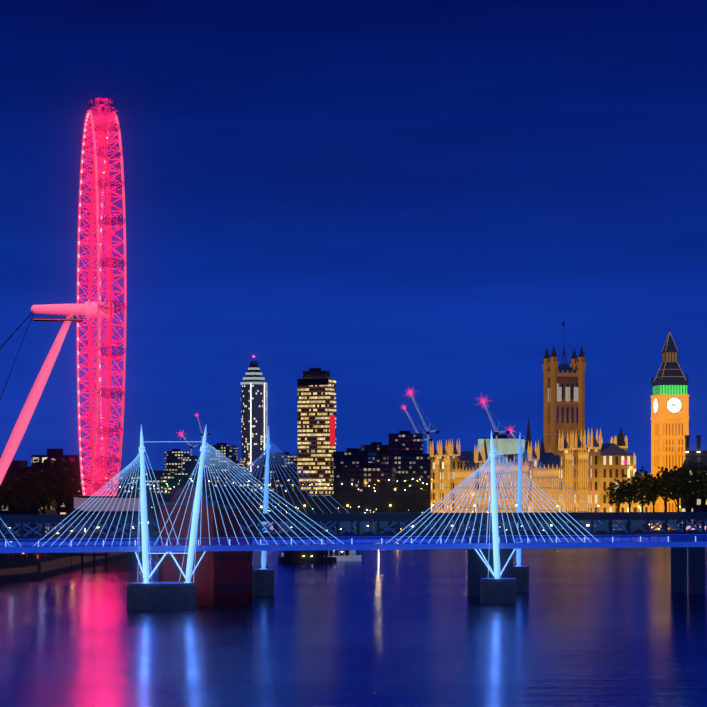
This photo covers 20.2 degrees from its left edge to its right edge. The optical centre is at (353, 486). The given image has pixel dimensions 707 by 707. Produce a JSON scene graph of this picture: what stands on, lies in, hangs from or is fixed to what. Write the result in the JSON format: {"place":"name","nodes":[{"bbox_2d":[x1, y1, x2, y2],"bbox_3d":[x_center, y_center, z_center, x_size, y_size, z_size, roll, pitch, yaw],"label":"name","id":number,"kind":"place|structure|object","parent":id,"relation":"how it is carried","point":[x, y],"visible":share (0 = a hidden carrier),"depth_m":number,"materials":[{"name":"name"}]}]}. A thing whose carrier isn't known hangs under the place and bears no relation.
{"place":"outdoors","nodes":[
{"label":"outdoors","id":0,"kind":"place"},
{"bbox_2d":[0,532,706,706],"bbox_3d":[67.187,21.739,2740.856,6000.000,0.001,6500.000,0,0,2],"label":"river water","id":1,"kind":"structure","parent":0,"point":[599,627],"depth_m":283.57,"materials":[{"name":"blue liquid"}]},
{"bbox_2d":[0,460,58,533],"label":"bank block","id":2,"kind":"structure","parent":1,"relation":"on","point":[17,466],"depth_m":695.26,"materials":[{"name":"grey"}]},
{"bbox_2d":[170,476,214,490],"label":"building","id":3,"kind":"structure","parent":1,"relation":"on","point":[176,483],"depth_m":1418.43,"materials":[{"name":"grey"}]},
{"bbox_2d":[156,485,254,605],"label":"brick bridge pier","id":4,"kind":"structure","parent":1,"relation":"in","point":[221,577],"depth_m":359.97,"materials":[{"name":"red brick"}]},
{"bbox_2d":[0,537,670,545],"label":"footbridge deck","id":5,"kind":"structure","parent":4,"relation":"attached to","point":[349,541],"depth_m":394.74,"materials":[{"name":"blue metal"}]},
{"bbox_2d":[194,479,218,486],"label":"building","id":6,"kind":"structure","parent":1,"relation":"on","point":[207,483],"depth_m":1342.59,"materials":[{"name":"grey"}]},
{"bbox_2d":[240,356,266,476],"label":"skyscraper","id":7,"kind":"structure","parent":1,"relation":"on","point":[253,384],"depth_m":2439.03,"materials":[{"name":"black glass"}]},
{"bbox_2d":[127,566,528,609],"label":"bridge piers","id":8,"kind":"structure","parent":1,"relation":"in","point":[162,596],"depth_m":354.42,"materials":[{"name":"grey concrete"}]},
{"bbox_2d":[0,425,598,582],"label":"jubilee pylons","id":9,"kind":"object","parent":8,"relation":"on","point":[496,573],"visible":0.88,"depth_m":354.21,"materials":[{"name":"metal"}]},
{"bbox_2d":[0,534,706,552],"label":"footbridge deck","id":10,"kind":"structure","parent":9,"relation":"hanging from","point":[250,547],"depth_m":365.15,"materials":[{"name":"blue metal"}]},
{"bbox_2d":[208,426,614,568],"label":"jubilee pylons","id":11,"kind":"object","parent":8,"relation":"on","point":[268,447],"visible":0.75,"depth_m":402.17,"materials":[{"name":"metal"}]},
{"bbox_2d":[177,387,524,455],"bbox_3d":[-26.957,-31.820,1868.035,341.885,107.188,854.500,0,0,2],"label":"construction cranes","id":12,"kind":"object","parent":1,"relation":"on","point":[427,433],"visible":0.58,"depth_m":1640.38,"materials":[{"name":"white metal"}]},
{"bbox_2d":[0,512,706,595],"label":"railway bridge","id":13,"kind":"structure","parent":1,"relation":"on","point":[477,569],"depth_m":380.88,"materials":[{"name":"grey metal"}]},
{"bbox_2d":[70,524,705,569],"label":"boats","id":14,"kind":"object","parent":1,"relation":"on","point":[317,556],"visible":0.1,"depth_m":565.00,"materials":[{"name":"black"}]},
{"bbox_2d":[0,521,706,582],"bbox_3d":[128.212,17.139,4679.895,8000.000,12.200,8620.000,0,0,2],"label":"river banks","id":15,"kind":"object","parent":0,"point":[21,567],"depth_m":492.48,"materials":[{"name":"black concrete"}]},
{"bbox_2d":[0,455,94,556],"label":"bank trees","id":16,"kind":"object","parent":15,"relation":"on","point":[53,484],"visible":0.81,"depth_m":670.19,"materials":[{"name":"brown plant"}]},
{"bbox_2d":[31,449,83,530],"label":"building","id":17,"kind":"structure","parent":15,"relation":"on","point":[58,453],"depth_m":757.86,"materials":[{"name":"black"}]},
{"bbox_2d":[0,300,140,545],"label":"london eye hub and legs","id":18,"kind":"object","parent":15,"relation":"on","point":[70,311],"visible":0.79,"depth_m":602.53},
{"bbox_2d":[77,110,126,495],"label":"ferris wheel","id":19,"kind":"object","parent":18,"relation":"attached to","point":[98,377],"visible":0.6,"depth_m":581.17,"materials":[{"name":"pink metal"}]},
{"bbox_2d":[79,98,125,495],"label":"passenger capsules","id":20,"kind":"object","parent":19,"relation":"attached to","point":[99,107],"visible":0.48,"depth_m":566.43},
{"bbox_2d":[106,473,136,492],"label":"building","id":21,"kind":"structure","parent":15,"relation":"on","point":[131,484],"depth_m":1445.48,"materials":[{"name":"grey"}]},
{"bbox_2d":[109,468,170,475],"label":"block","id":22,"kind":"structure","parent":15,"relation":"on","point":[164,471],"depth_m":1901.94,"materials":[{"name":"grey"}]},
{"bbox_2d":[136,469,163,493],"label":"building","id":23,"kind":"structure","parent":15,"relation":"on","point":[158,476],"depth_m":1676.88,"materials":[{"name":"grey"}]},
{"bbox_2d":[164,449,189,472],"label":"building","id":24,"kind":"structure","parent":15,"relation":"on","point":[173,460],"depth_m":2100.63,"materials":[{"name":"grey"}]},
{"bbox_2d":[162,470,219,493],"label":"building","id":25,"kind":"structure","parent":15,"relation":"on","point":[167,478],"depth_m":1599.23,"materials":[{"name":"grey"}]},
{"bbox_2d":[160,483,163,493],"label":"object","id":26,"kind":"object","parent":25,"relation":"on","point":[162,488],"visible":0.07,"depth_m":1601.47,"materials":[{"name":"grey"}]},
{"bbox_2d":[182,456,208,472],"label":"building","id":27,"kind":"structure","parent":15,"relation":"on","point":[190,463],"depth_m":1898.80,"materials":[{"name":"grey"}]},
{"bbox_2d":[207,443,237,472],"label":"building","id":28,"kind":"structure","parent":15,"relation":"on","point":[227,451],"depth_m":2296.23,"materials":[{"name":"grey"}]},
{"bbox_2d":[219,458,245,472],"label":"building","id":29,"kind":"structure","parent":15,"relation":"on","point":[241,464],"depth_m":1996.13,"materials":[{"name":"grey"}]},
{"bbox_2d":[220,469,253,487],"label":"building","id":30,"kind":"structure","parent":15,"relation":"on","point":[233,472],"depth_m":1572.22,"materials":[{"name":"grey"}]},
{"bbox_2d":[239,477,273,491],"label":"building","id":31,"kind":"structure","parent":15,"relation":"on","point":[254,487],"depth_m":1366.57,"materials":[{"name":"grey"}]},
{"bbox_2d":[108,484,430,513],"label":"trees","id":32,"kind":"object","parent":15,"relation":"on","point":[399,499],"depth_m":1242.54,"materials":[{"name":"grey"}]},
{"bbox_2d":[120,478,431,491],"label":"city lights","id":33,"kind":"object","parent":15,"relation":"on","point":[316,489],"visible":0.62,"depth_m":1104.99},
{"bbox_2d":[261,452,297,490],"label":"building","id":34,"kind":"structure","parent":15,"relation":"on","point":[288,458],"depth_m":1994.53,"materials":[{"name":"grey"}]},
{"bbox_2d":[273,476,294,490],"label":"building","id":35,"kind":"structure","parent":15,"relation":"on","point":[282,484],"depth_m":1425.67,"materials":[{"name":"grey"}]},
{"bbox_2d":[297,365,335,495],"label":"high-rise building","id":36,"kind":"structure","parent":15,"relation":"on","point":[316,417],"depth_m":1713.76,"materials":[{"name":"grey glass"}]},
{"bbox_2d":[333,448,376,495],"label":"office block","id":37,"kind":"structure","parent":15,"relation":"on","point":[351,457],"depth_m":1491.69,"materials":[{"name":"grey"}]},
{"bbox_2d":[342,463,395,490],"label":"office block","id":38,"kind":"structure","parent":15,"relation":"on","point":[373,475],"depth_m":1291.44,"materials":[{"name":"grey"}]},
{"bbox_2d":[361,442,388,466],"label":"office block","id":39,"kind":"structure","parent":15,"relation":"on","point":[379,448],"depth_m":1743.30,"materials":[{"name":"grey"}]},
{"bbox_2d":[396,477,416,489],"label":"building","id":40,"kind":"structure","parent":15,"relation":"on","point":[408,484],"depth_m":1330.64,"materials":[{"name":"grey"}]},
{"bbox_2d":[382,450,430,489],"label":"office block","id":41,"kind":"structure","parent":15,"relation":"on","point":[410,465],"depth_m":1393.74,"materials":[{"name":"grey"}]},
{"bbox_2d":[389,431,423,453],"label":"office block","id":42,"kind":"structure","parent":15,"relation":"on","point":[405,440],"depth_m":1640.55,"materials":[{"name":"grey"}]},
{"bbox_2d":[248,457,633,543],"bbox_3d":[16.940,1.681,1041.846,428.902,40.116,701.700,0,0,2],"label":"street lamp flares","id":43,"kind":"object","parent":15,"relation":"on","point":[593,490],"visible":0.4,"depth_m":937.48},
{"bbox_2d":[258,504,679,531],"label":"westminster bridge","id":44,"kind":"structure","parent":15,"relation":"on","point":[454,528],"depth_m":876.68,"materials":[{"name":"black metal"}]},
{"bbox_2d":[478,435,524,456],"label":"wrapped building","id":45,"kind":"structure","parent":15,"relation":"on","point":[506,445],"depth_m":1484.74,"materials":[{"name":"grey fabric"}]},
{"bbox_2d":[430,417,635,521],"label":"palace","id":46,"kind":"structure","parent":15,"relation":"on","point":[582,469],"depth_m":1030.12,"materials":[{"name":"stone"}]},
{"bbox_2d":[543,322,585,454],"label":"tower","id":47,"kind":"structure","parent":15,"relation":"on","point":[564,397],"depth_m":1169.86,"materials":[{"name":"stone"}]},
{"bbox_2d":[602,428,650,511],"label":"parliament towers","id":48,"kind":"structure","parent":15,"relation":"on","point":[620,442],"depth_m":987.63,"materials":[{"name":"stone"}]},
{"bbox_2d":[605,462,706,525],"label":"trees","id":49,"kind":"object","parent":15,"relation":"on","point":[676,483],"visible":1,"depth_m":867.26,"materials":[{"name":"green plant"}]},
{"bbox_2d":[651,332,688,529],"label":"clock tower","id":50,"kind":"structure","parent":15,"relation":"on","point":[669,412],"depth_m":921.60,"materials":[{"name":"stone"}]},
{"bbox_2d":[680,435,706,527],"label":"building","id":51,"kind":"structure","parent":15,"relation":"on","point":[698,455],"depth_m":889.36,"materials":[{"name":"brown metal"}]},
{"bbox_2d":[0,0,706,479],"label":"sky","id":52,"kind":"structure","parent":0,"point":[389,198],"materials":[{"name":"blue"}]}
]}

